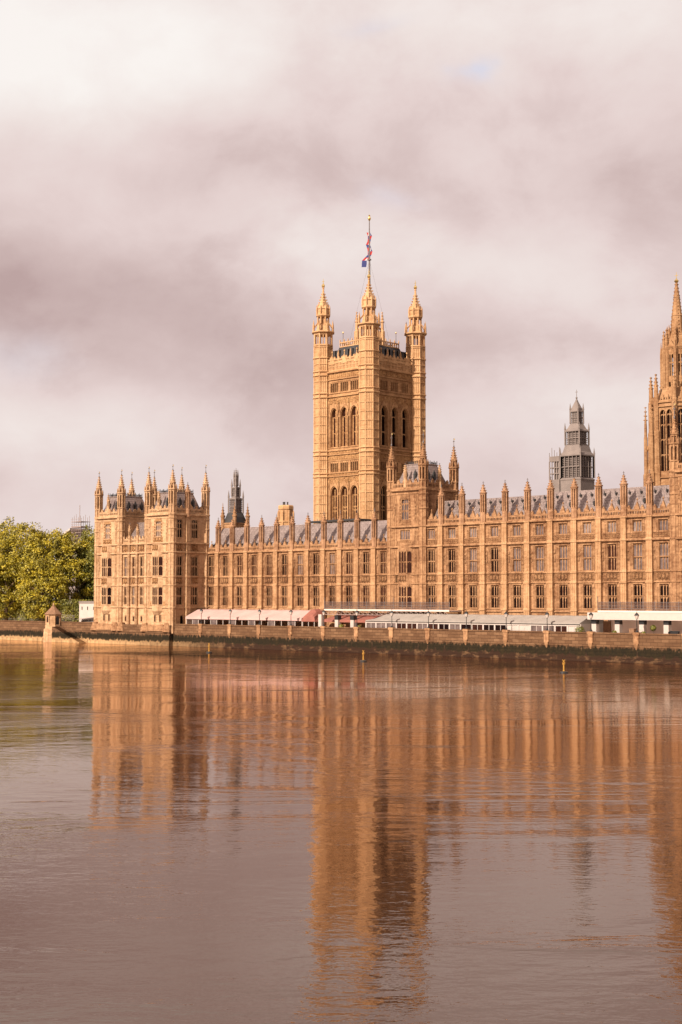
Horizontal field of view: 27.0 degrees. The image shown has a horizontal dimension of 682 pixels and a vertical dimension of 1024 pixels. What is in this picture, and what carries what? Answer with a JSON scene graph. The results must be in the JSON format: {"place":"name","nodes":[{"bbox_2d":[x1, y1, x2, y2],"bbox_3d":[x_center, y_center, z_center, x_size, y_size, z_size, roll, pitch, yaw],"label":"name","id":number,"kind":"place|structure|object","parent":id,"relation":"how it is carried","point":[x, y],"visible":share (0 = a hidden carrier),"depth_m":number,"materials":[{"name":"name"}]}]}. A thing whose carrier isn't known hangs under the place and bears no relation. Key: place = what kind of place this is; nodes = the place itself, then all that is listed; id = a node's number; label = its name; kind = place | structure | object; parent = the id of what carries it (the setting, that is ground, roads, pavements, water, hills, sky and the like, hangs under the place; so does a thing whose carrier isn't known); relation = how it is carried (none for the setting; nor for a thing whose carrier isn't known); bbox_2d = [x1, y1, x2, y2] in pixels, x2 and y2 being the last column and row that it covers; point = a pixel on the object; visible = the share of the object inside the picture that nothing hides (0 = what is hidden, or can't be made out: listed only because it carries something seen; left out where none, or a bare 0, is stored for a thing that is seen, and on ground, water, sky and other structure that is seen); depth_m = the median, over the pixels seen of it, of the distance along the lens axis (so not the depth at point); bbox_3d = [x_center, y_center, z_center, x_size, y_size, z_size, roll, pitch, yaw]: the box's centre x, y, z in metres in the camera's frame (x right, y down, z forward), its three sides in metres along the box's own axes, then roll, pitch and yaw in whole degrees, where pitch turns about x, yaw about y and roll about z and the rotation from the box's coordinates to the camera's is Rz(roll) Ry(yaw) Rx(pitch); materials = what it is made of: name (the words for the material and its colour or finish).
{"place":"outdoors","nodes":[
{"label":"outdoors","id":0,"kind":"place"},
{"bbox_2d":[1,615,73,621],"bbox_3d":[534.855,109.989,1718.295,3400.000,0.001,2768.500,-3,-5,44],"label":"ground","id":1,"kind":"structure","parent":0,"point":[39,620],"depth_m":477.94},
{"bbox_2d":[0,552,23,619],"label":"plane tree","id":2,"kind":"object","parent":1,"relation":"on","point":[7,600],"visible":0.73,"depth_m":408.11,"materials":[{"name":"green plant"}]},
{"bbox_2d":[0,516,26,610],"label":"plane tree","id":3,"kind":"object","parent":1,"relation":"on","point":[6,527],"visible":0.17,"depth_m":428.06,"materials":[{"name":"green plant"}]},
{"bbox_2d":[0,609,44,620],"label":"hedge","id":4,"kind":"object","parent":1,"relation":"on","point":[19,617],"visible":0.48,"depth_m":406.45,"materials":[{"name":"green plant"}]},
{"bbox_2d":[0,521,52,620],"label":"plane tree","id":5,"kind":"object","parent":1,"relation":"on","point":[18,540],"visible":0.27,"depth_m":419.62,"materials":[{"name":"green plant"}]},
{"bbox_2d":[13,555,71,620],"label":"plane tree","id":6,"kind":"object","parent":1,"relation":"on","point":[32,600],"visible":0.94,"depth_m":395.86,"materials":[{"name":"green plant"}]},
{"bbox_2d":[18,527,77,607],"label":"plane tree","id":7,"kind":"object","parent":1,"relation":"on","point":[33,547],"visible":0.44,"depth_m":408.64,"materials":[{"name":"green plant"}]},
{"bbox_2d":[48,599,93,621],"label":"hedge","id":8,"kind":"object","parent":1,"relation":"on","point":[64,609],"visible":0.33,"depth_m":393.16,"materials":[{"name":"green plant"}]},
{"bbox_2d":[50,531,93,621],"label":"plane tree","id":9,"kind":"object","parent":1,"relation":"on","point":[69,545],"visible":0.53,"depth_m":408.35,"materials":[{"name":"green plant"}]},
{"bbox_2d":[60,512,91,617],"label":"scaffolded building","id":10,"kind":"structure","parent":1,"relation":"on","point":[77,530],"depth_m":501.70,"materials":[{"name":"white paint"}]},
{"bbox_2d":[76,525,94,600],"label":"dark tree","id":11,"kind":"object","parent":1,"relation":"on","point":[83,553],"visible":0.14,"depth_m":414.14,"materials":[{"name":"green plant"}]},
{"bbox_2d":[85,530,94,599],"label":"dark tree","id":12,"kind":"object","parent":1,"relation":"on","point":[91,562],"visible":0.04,"depth_m":406.72,"materials":[{"name":"green plant"}]},
{"bbox_2d":[79,601,93,621],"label":"white hut","id":13,"kind":"object","parent":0,"point":[86,609],"visible":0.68,"depth_m":368.45,"materials":[{"name":"paint"}]},
{"bbox_2d":[220,503,249,530],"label":"roof tower","id":14,"kind":"structure","parent":0,"point":[239,519],"depth_m":388.52,"materials":[{"name":"stone"}]},
{"bbox_2d":[228,470,243,513],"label":"lantern tower","id":15,"kind":"structure","parent":14,"relation":"on","point":[237,500],"depth_m":389.78,"materials":[{"name":"grey stone"}]},
{"bbox_2d":[208,508,386,627],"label":"palace wing","id":16,"kind":"structure","parent":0,"point":[307,565],"depth_m":326.93,"materials":[{"name":"beige stone"}]},
{"bbox_2d":[251,555,256,575],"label":"window","id":17,"kind":"structure","parent":16,"relation":"in","point":[254,557],"depth_m":337.15,"materials":[{"name":"glass"}]},
{"bbox_2d":[266,555,271,575],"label":"window","id":18,"kind":"structure","parent":16,"relation":"in","point":[269,556],"depth_m":333.63,"materials":[{"name":"glass"}]},
{"bbox_2d":[281,555,287,575],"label":"window","id":19,"kind":"structure","parent":16,"relation":"in","point":[284,556],"depth_m":330.14,"materials":[{"name":"glass"}]},
{"bbox_2d":[277,502,293,525],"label":"stone chimney","id":20,"kind":"object","parent":16,"relation":"on","point":[285,513],"visible":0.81,"depth_m":364.51,"materials":[{"name":"stone"}]},
{"bbox_2d":[297,586,302,606],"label":"window","id":21,"kind":"structure","parent":16,"relation":"in","point":[300,588],"depth_m":326.22,"materials":[{"name":"glass"}]},
{"bbox_2d":[298,554,302,574],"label":"window","id":22,"kind":"structure","parent":16,"relation":"in","point":[300,556],"depth_m":326.69,"materials":[{"name":"glass"}]},
{"bbox_2d":[313,586,318,606],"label":"window","id":23,"kind":"structure","parent":16,"relation":"in","point":[316,588],"depth_m":322.65,"materials":[{"name":"glass"}]},
{"bbox_2d":[313,554,318,574],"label":"window","id":24,"kind":"structure","parent":16,"relation":"in","point":[316,556],"depth_m":323.12,"materials":[{"name":"glass"}]},
{"bbox_2d":[329,553,334,574],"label":"window","id":25,"kind":"structure","parent":16,"relation":"in","point":[332,554],"depth_m":319.52,"materials":[{"name":"glass"}]},
{"bbox_2d":[310,517,378,523],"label":"temporary roof","id":26,"kind":"structure","parent":16,"relation":"on","point":[335,521],"depth_m":358.49,"materials":[{"name":"metal"}]},
{"bbox_2d":[346,553,351,574],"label":"window","id":27,"kind":"structure","parent":16,"relation":"in","point":[349,555],"depth_m":316.02,"materials":[{"name":"glass"}]},
{"bbox_2d":[364,586,368,601],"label":"window","id":28,"kind":"structure","parent":16,"relation":"in","point":[366,588],"depth_m":312.11,"materials":[{"name":"glass"}]},
{"bbox_2d":[364,552,368,573],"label":"window","id":29,"kind":"structure","parent":16,"relation":"in","point":[366,554],"depth_m":312.49,"materials":[{"name":"glass"}]},
{"bbox_2d":[380,552,385,573],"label":"window","id":30,"kind":"structure","parent":16,"relation":"in","point":[383,554],"depth_m":308.93,"materials":[{"name":"glass"}]},
{"bbox_2d":[0,640,681,1023],"bbox_3d":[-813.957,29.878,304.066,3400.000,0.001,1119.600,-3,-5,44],"label":"river water","id":31,"kind":"structure","parent":0,"point":[232,836],"depth_m":69.23,"materials":[{"name":"brown liquid"}]},
{"bbox_2d":[0,0,681,559],"label":"sky","id":32,"kind":"structure","parent":0,"point":[182,182],"materials":[{"name":"grey"}]},
{"bbox_2d":[350,615,356,626],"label":"pillar","id":33,"kind":"structure","parent":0,"point":[353,618],"depth_m":303.68,"materials":[{"name":"white paint"}]},
{"bbox_2d":[355,615,382,622],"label":"red awning","id":34,"kind":"object","parent":33,"relation":"attached to","point":[363,619],"visible":0.86,"depth_m":303.57,"materials":[{"name":"fabric"}]},
{"bbox_2d":[312,271,426,523],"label":"royal tower","id":35,"kind":"structure","parent":0,"point":[369,390],"depth_m":417.83,"materials":[{"name":"stone"}]},
{"bbox_2d":[333,409,337,446],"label":"window","id":36,"kind":"structure","parent":35,"relation":"in","point":[335,414],"depth_m":419.79,"materials":[{"name":"stone"}]},
{"bbox_2d":[333,488,337,519],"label":"window","id":37,"kind":"structure","parent":35,"relation":"in","point":[335,493],"depth_m":418.56,"materials":[{"name":"stone"}]},
{"bbox_2d":[343,408,347,445],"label":"window","id":38,"kind":"structure","parent":35,"relation":"in","point":[345,413],"depth_m":417.03,"materials":[{"name":"stone"}]},
{"bbox_2d":[343,487,347,518],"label":"window","id":39,"kind":"structure","parent":35,"relation":"in","point":[345,492],"depth_m":415.71,"materials":[{"name":"stone"}]},
{"bbox_2d":[353,407,357,444],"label":"window","id":40,"kind":"structure","parent":35,"relation":"in","point":[355,413],"depth_m":414.19,"materials":[{"name":"stone"}]},
{"bbox_2d":[353,486,357,518],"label":"window","id":41,"kind":"structure","parent":35,"relation":"in","point":[355,493],"depth_m":412.93,"materials":[{"name":"stone"}]},
{"bbox_2d":[351,215,384,333],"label":"flagpole","id":42,"kind":"object","parent":35,"relation":"on","point":[369,259],"visible":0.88,"depth_m":426.97,"materials":[{"name":"grey metal"}]},
{"bbox_2d":[362,233,371,266],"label":"flag","id":43,"kind":"object","parent":42,"relation":"hanging from","point":[364,261],"visible":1,"depth_m":427.10,"materials":[{"name":"multicoloured fabric"}]},
{"bbox_2d":[381,408,384,444],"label":"window","id":44,"kind":"structure","parent":35,"relation":"in","point":[382,411],"depth_m":415.10,"materials":[{"name":"glass"}]},
{"bbox_2d":[381,487,384,519],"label":"window","id":45,"kind":"structure","parent":35,"relation":"in","point":[382,490],"depth_m":413.74,"materials":[{"name":"glass"}]},
{"bbox_2d":[391,409,394,446],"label":"window","id":46,"kind":"structure","parent":35,"relation":"in","point":[393,415],"depth_m":418.56,"materials":[{"name":"glass"}]},
{"bbox_2d":[402,411,404,447],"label":"window","id":47,"kind":"structure","parent":35,"relation":"in","point":[403,415],"depth_m":421.79,"materials":[{"name":"glass"}]},
{"bbox_2d":[386,430,458,613],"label":"river tower","id":48,"kind":"structure","parent":0,"point":[413,491],"depth_m":303.50,"materials":[{"name":"stone"}]},
{"bbox_2d":[398,585,411,601],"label":"oriel window","id":49,"kind":"structure","parent":48,"relation":"in","point":[404,591],"depth_m":302.14,"materials":[{"name":"stone"}]},
{"bbox_2d":[398,550,411,573],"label":"oriel window","id":50,"kind":"structure","parent":48,"relation":"in","point":[404,557],"depth_m":302.51,"materials":[{"name":"glass"}]},
{"bbox_2d":[401,500,408,520],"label":"window","id":51,"kind":"structure","parent":48,"relation":"in","point":[405,503],"depth_m":304.44,"materials":[{"name":"glass"}]},
{"bbox_2d":[401,530,409,539],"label":"window","id":52,"kind":"structure","parent":48,"relation":"in","point":[405,534],"depth_m":303.99,"materials":[{"name":"glass"}]},
{"bbox_2d":[426,469,670,620],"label":"palace wing","id":53,"kind":"structure","parent":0,"point":[574,551],"depth_m":278.51,"materials":[{"name":"beige stone"}]},
{"bbox_2d":[429,586,434,602],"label":"window","id":54,"kind":"structure","parent":53,"relation":"in","point":[431,588],"depth_m":299.21,"materials":[{"name":"glass"}]},
{"bbox_2d":[429,550,434,572],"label":"window","id":55,"kind":"structure","parent":53,"relation":"in","point":[431,552],"depth_m":299.57,"materials":[{"name":"glass"}]},
{"bbox_2d":[448,549,454,572],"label":"window","id":56,"kind":"structure","parent":53,"relation":"in","point":[452,551],"depth_m":295.79,"materials":[{"name":"glass"}]},
{"bbox_2d":[449,586,455,607],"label":"window","id":57,"kind":"structure","parent":53,"relation":"in","point":[452,596],"depth_m":295.29,"materials":[{"name":"glass"}]},
{"bbox_2d":[469,586,476,607],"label":"window","id":58,"kind":"structure","parent":53,"relation":"in","point":[473,596],"depth_m":291.49,"materials":[{"name":"glass"}]},
{"bbox_2d":[469,549,476,572],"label":"window","id":59,"kind":"structure","parent":53,"relation":"in","point":[473,552],"depth_m":291.92,"materials":[{"name":"glass"}]},
{"bbox_2d":[491,548,497,572],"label":"window","id":60,"kind":"structure","parent":53,"relation":"in","point":[494,550],"depth_m":288.09,"materials":[{"name":"glass"}]},
{"bbox_2d":[492,586,498,607],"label":"window","id":61,"kind":"structure","parent":53,"relation":"in","point":[495,589],"depth_m":287.67,"materials":[{"name":"glass"}]},
{"bbox_2d":[513,547,520,571],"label":"window","id":62,"kind":"structure","parent":53,"relation":"in","point":[517,550],"depth_m":284.25,"materials":[{"name":"glass"}]},
{"bbox_2d":[514,585,520,607],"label":"window","id":63,"kind":"structure","parent":53,"relation":"in","point":[517,588],"depth_m":283.84,"materials":[{"name":"glass"}]},
{"bbox_2d":[536,547,543,571],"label":"window","id":64,"kind":"structure","parent":53,"relation":"in","point":[540,550],"depth_m":280.39,"materials":[{"name":"glass"}]},
{"bbox_2d":[537,585,544,608],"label":"window","id":65,"kind":"structure","parent":53,"relation":"in","point":[540,588],"depth_m":279.98,"materials":[{"name":"glass"}]},
{"bbox_2d":[559,546,566,571],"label":"window","id":66,"kind":"structure","parent":53,"relation":"in","point":[563,549],"depth_m":276.65,"materials":[{"name":"glass"}]},
{"bbox_2d":[559,585,567,608],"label":"window","id":67,"kind":"structure","parent":53,"relation":"in","point":[564,597],"depth_m":276.18,"materials":[{"name":"glass"}]},
{"bbox_2d":[583,585,591,608],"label":"window","id":68,"kind":"structure","parent":53,"relation":"in","point":[588,588],"depth_m":272.30,"materials":[{"name":"glass"}]},
{"bbox_2d":[583,545,591,570],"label":"window","id":69,"kind":"structure","parent":53,"relation":"in","point":[587,548],"depth_m":272.83,"materials":[{"name":"glass"}]},
{"bbox_2d":[607,522,616,532],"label":"window","id":70,"kind":"structure","parent":53,"relation":"in","point":[612,525],"depth_m":269.32,"materials":[{"name":"glass"}]},
{"bbox_2d":[608,544,616,570],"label":"window","id":71,"kind":"structure","parent":53,"relation":"in","point":[612,548],"depth_m":268.99,"materials":[{"name":"glass"}]},
{"bbox_2d":[609,585,616,601],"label":"window","id":72,"kind":"structure","parent":53,"relation":"in","point":[612,588],"depth_m":268.60,"materials":[{"name":"glass"}]},
{"bbox_2d":[633,521,641,531],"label":"window","id":73,"kind":"structure","parent":53,"relation":"in","point":[637,524],"depth_m":265.47,"materials":[{"name":"glass"}]},
{"bbox_2d":[634,544,641,569],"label":"window","id":74,"kind":"structure","parent":53,"relation":"in","point":[637,547],"depth_m":265.21,"materials":[{"name":"glass"}]},
{"bbox_2d":[634,585,642,601],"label":"window","id":75,"kind":"structure","parent":53,"relation":"in","point":[638,588],"depth_m":264.76,"materials":[{"name":"stone"}]},
{"bbox_2d":[659,520,667,530],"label":"window","id":76,"kind":"structure","parent":53,"relation":"in","point":[663,523],"depth_m":261.67,"materials":[{"name":"stone"}]},
{"bbox_2d":[659,543,668,569],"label":"window","id":77,"kind":"structure","parent":53,"relation":"in","point":[663,546],"depth_m":261.35,"materials":[{"name":"glass"}]},
{"bbox_2d":[661,584,668,602],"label":"window","id":78,"kind":"structure","parent":53,"relation":"in","point":[664,587],"depth_m":260.91,"materials":[{"name":"stone"}]},
{"bbox_2d":[549,390,594,491],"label":"lantern tower","id":79,"kind":"structure","parent":0,"point":[573,459],"depth_m":405.55,"materials":[{"name":"grey stone"}]},
{"bbox_2d":[643,272,681,486],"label":"octagonal tower","id":80,"kind":"structure","parent":0,"point":[664,400],"depth_m":373.01,"materials":[{"name":"brown stone"}]},
{"bbox_2d":[661,410,665,470],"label":"window","id":81,"kind":"structure","parent":80,"relation":"in","point":[663,434],"depth_m":372.37,"materials":[{"name":"black glass"}]},
{"bbox_2d":[667,410,671,469],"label":"window","id":82,"kind":"structure","parent":80,"relation":"in","point":[669,414],"depth_m":371.28,"materials":[{"name":"black glass"}]},
{"bbox_2d":[678,409,681,461],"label":"window","id":83,"kind":"structure","parent":80,"relation":"in","point":[680,410],"depth_m":370.19,"materials":[{"name":"black glass"}]},
{"bbox_2d":[668,404,681,602],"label":"river tower","id":84,"kind":"structure","parent":0,"point":[675,476],"depth_m":258.70,"materials":[{"name":"stone"}]},
{"label":"riverbed","id":85,"kind":"structure","parent":0,"visible":0},
{"bbox_2d":[0,620,91,642],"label":"garden wall","id":86,"kind":"structure","parent":85,"relation":"on","point":[22,630],"depth_m":379.68,"materials":[{"name":"stone"}]},
{"bbox_2d":[43,602,61,641],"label":"stone kiosk","id":87,"kind":"object","parent":85,"relation":"on","point":[53,613],"visible":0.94,"depth_m":369.68,"materials":[{"name":"stone"}]},
{"bbox_2d":[52,626,87,642],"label":"river stairs","id":88,"kind":"structure","parent":85,"relation":"on","point":[61,634],"depth_m":365.75,"materials":[{"name":"stone"}]},
{"bbox_2d":[90,465,209,645],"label":"end pavilion","id":89,"kind":"structure","parent":85,"relation":"on","point":[151,568],"depth_m":347.59,"materials":[{"name":"stone"}]},
{"bbox_2d":[101,586,111,604],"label":"oriel window","id":90,"kind":"structure","parent":89,"relation":"in","point":[106,591],"depth_m":356.01,"materials":[{"name":"stone"}]},
{"bbox_2d":[101,558,111,576],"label":"oriel window","id":91,"kind":"structure","parent":89,"relation":"in","point":[106,563],"depth_m":356.62,"materials":[{"name":"glass"}]},
{"bbox_2d":[152,586,162,604],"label":"oriel window","id":92,"kind":"structure","parent":89,"relation":"in","point":[157,591],"depth_m":342.20,"materials":[{"name":"stone"}]},
{"bbox_2d":[152,556,162,575],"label":"oriel window","id":93,"kind":"structure","parent":89,"relation":"in","point":[157,561],"depth_m":342.79,"materials":[{"name":"glass"}]},
{"bbox_2d":[176,587,180,604],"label":"window","id":94,"kind":"structure","parent":89,"relation":"in","point":[178,589],"depth_m":341.54,"materials":[{"name":"stone"}]},
{"bbox_2d":[176,556,181,575],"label":"window","id":95,"kind":"structure","parent":89,"relation":"in","point":[178,558],"depth_m":341.95,"materials":[{"name":"glass"}]},
{"bbox_2d":[191,587,196,604],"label":"window","id":96,"kind":"structure","parent":89,"relation":"in","point":[193,589],"depth_m":344.97,"materials":[{"name":"glass"}]},
{"bbox_2d":[191,556,196,575],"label":"window","id":97,"kind":"structure","parent":89,"relation":"in","point":[194,559],"depth_m":345.52,"materials":[{"name":"glass"}]},
{"bbox_2d":[192,520,197,538],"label":"window","id":98,"kind":"structure","parent":89,"relation":"in","point":[194,524],"depth_m":346.03,"materials":[{"name":"glass"}]},
{"bbox_2d":[173,624,681,664],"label":"terrace wall","id":99,"kind":"structure","parent":85,"relation":"on","point":[632,647],"depth_m":281.28,"materials":[{"name":"stone"}]},
{"label":"riverside path","id":100,"kind":"structure","parent":0,"visible":0},
{"bbox_2d":[186,609,322,626],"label":"marquee","id":101,"kind":"object","parent":100,"relation":"on","point":[251,617],"visible":0.79,"depth_m":329.00,"materials":[{"name":"white fabric"}]},
{"bbox_2d":[302,609,321,626],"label":"red canopy","id":102,"kind":"object","parent":100,"relation":"on","point":[310,616],"visible":0.76,"depth_m":312.38,"materials":[{"name":"fabric"}]},
{"bbox_2d":[365,614,603,631],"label":"marquee","id":103,"kind":"object","parent":100,"relation":"on","point":[566,623],"visible":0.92,"depth_m":278.61,"materials":[{"name":"grey fabric"}]},
{"bbox_2d":[324,597,454,614],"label":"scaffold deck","id":104,"kind":"structure","parent":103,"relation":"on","point":[384,606],"depth_m":301.48,"materials":[{"name":"metal"}]},
{"bbox_2d":[587,612,681,633],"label":"white canopy","id":105,"kind":"object","parent":100,"relation":"on","point":[663,623],"visible":0.83,"depth_m":257.65,"materials":[{"name":"fabric"}]},
{"bbox_2d":[603,621,610,632],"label":"door","id":106,"kind":"structure","parent":105,"relation":"in","point":[606,624],"depth_m":264.50,"materials":[{"name":"brown wood"}]},
{"bbox_2d":[597,596,681,612],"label":"scaffold deck","id":107,"kind":"structure","parent":105,"relation":"on","point":[634,607],"depth_m":258.74,"materials":[{"name":"metal"}]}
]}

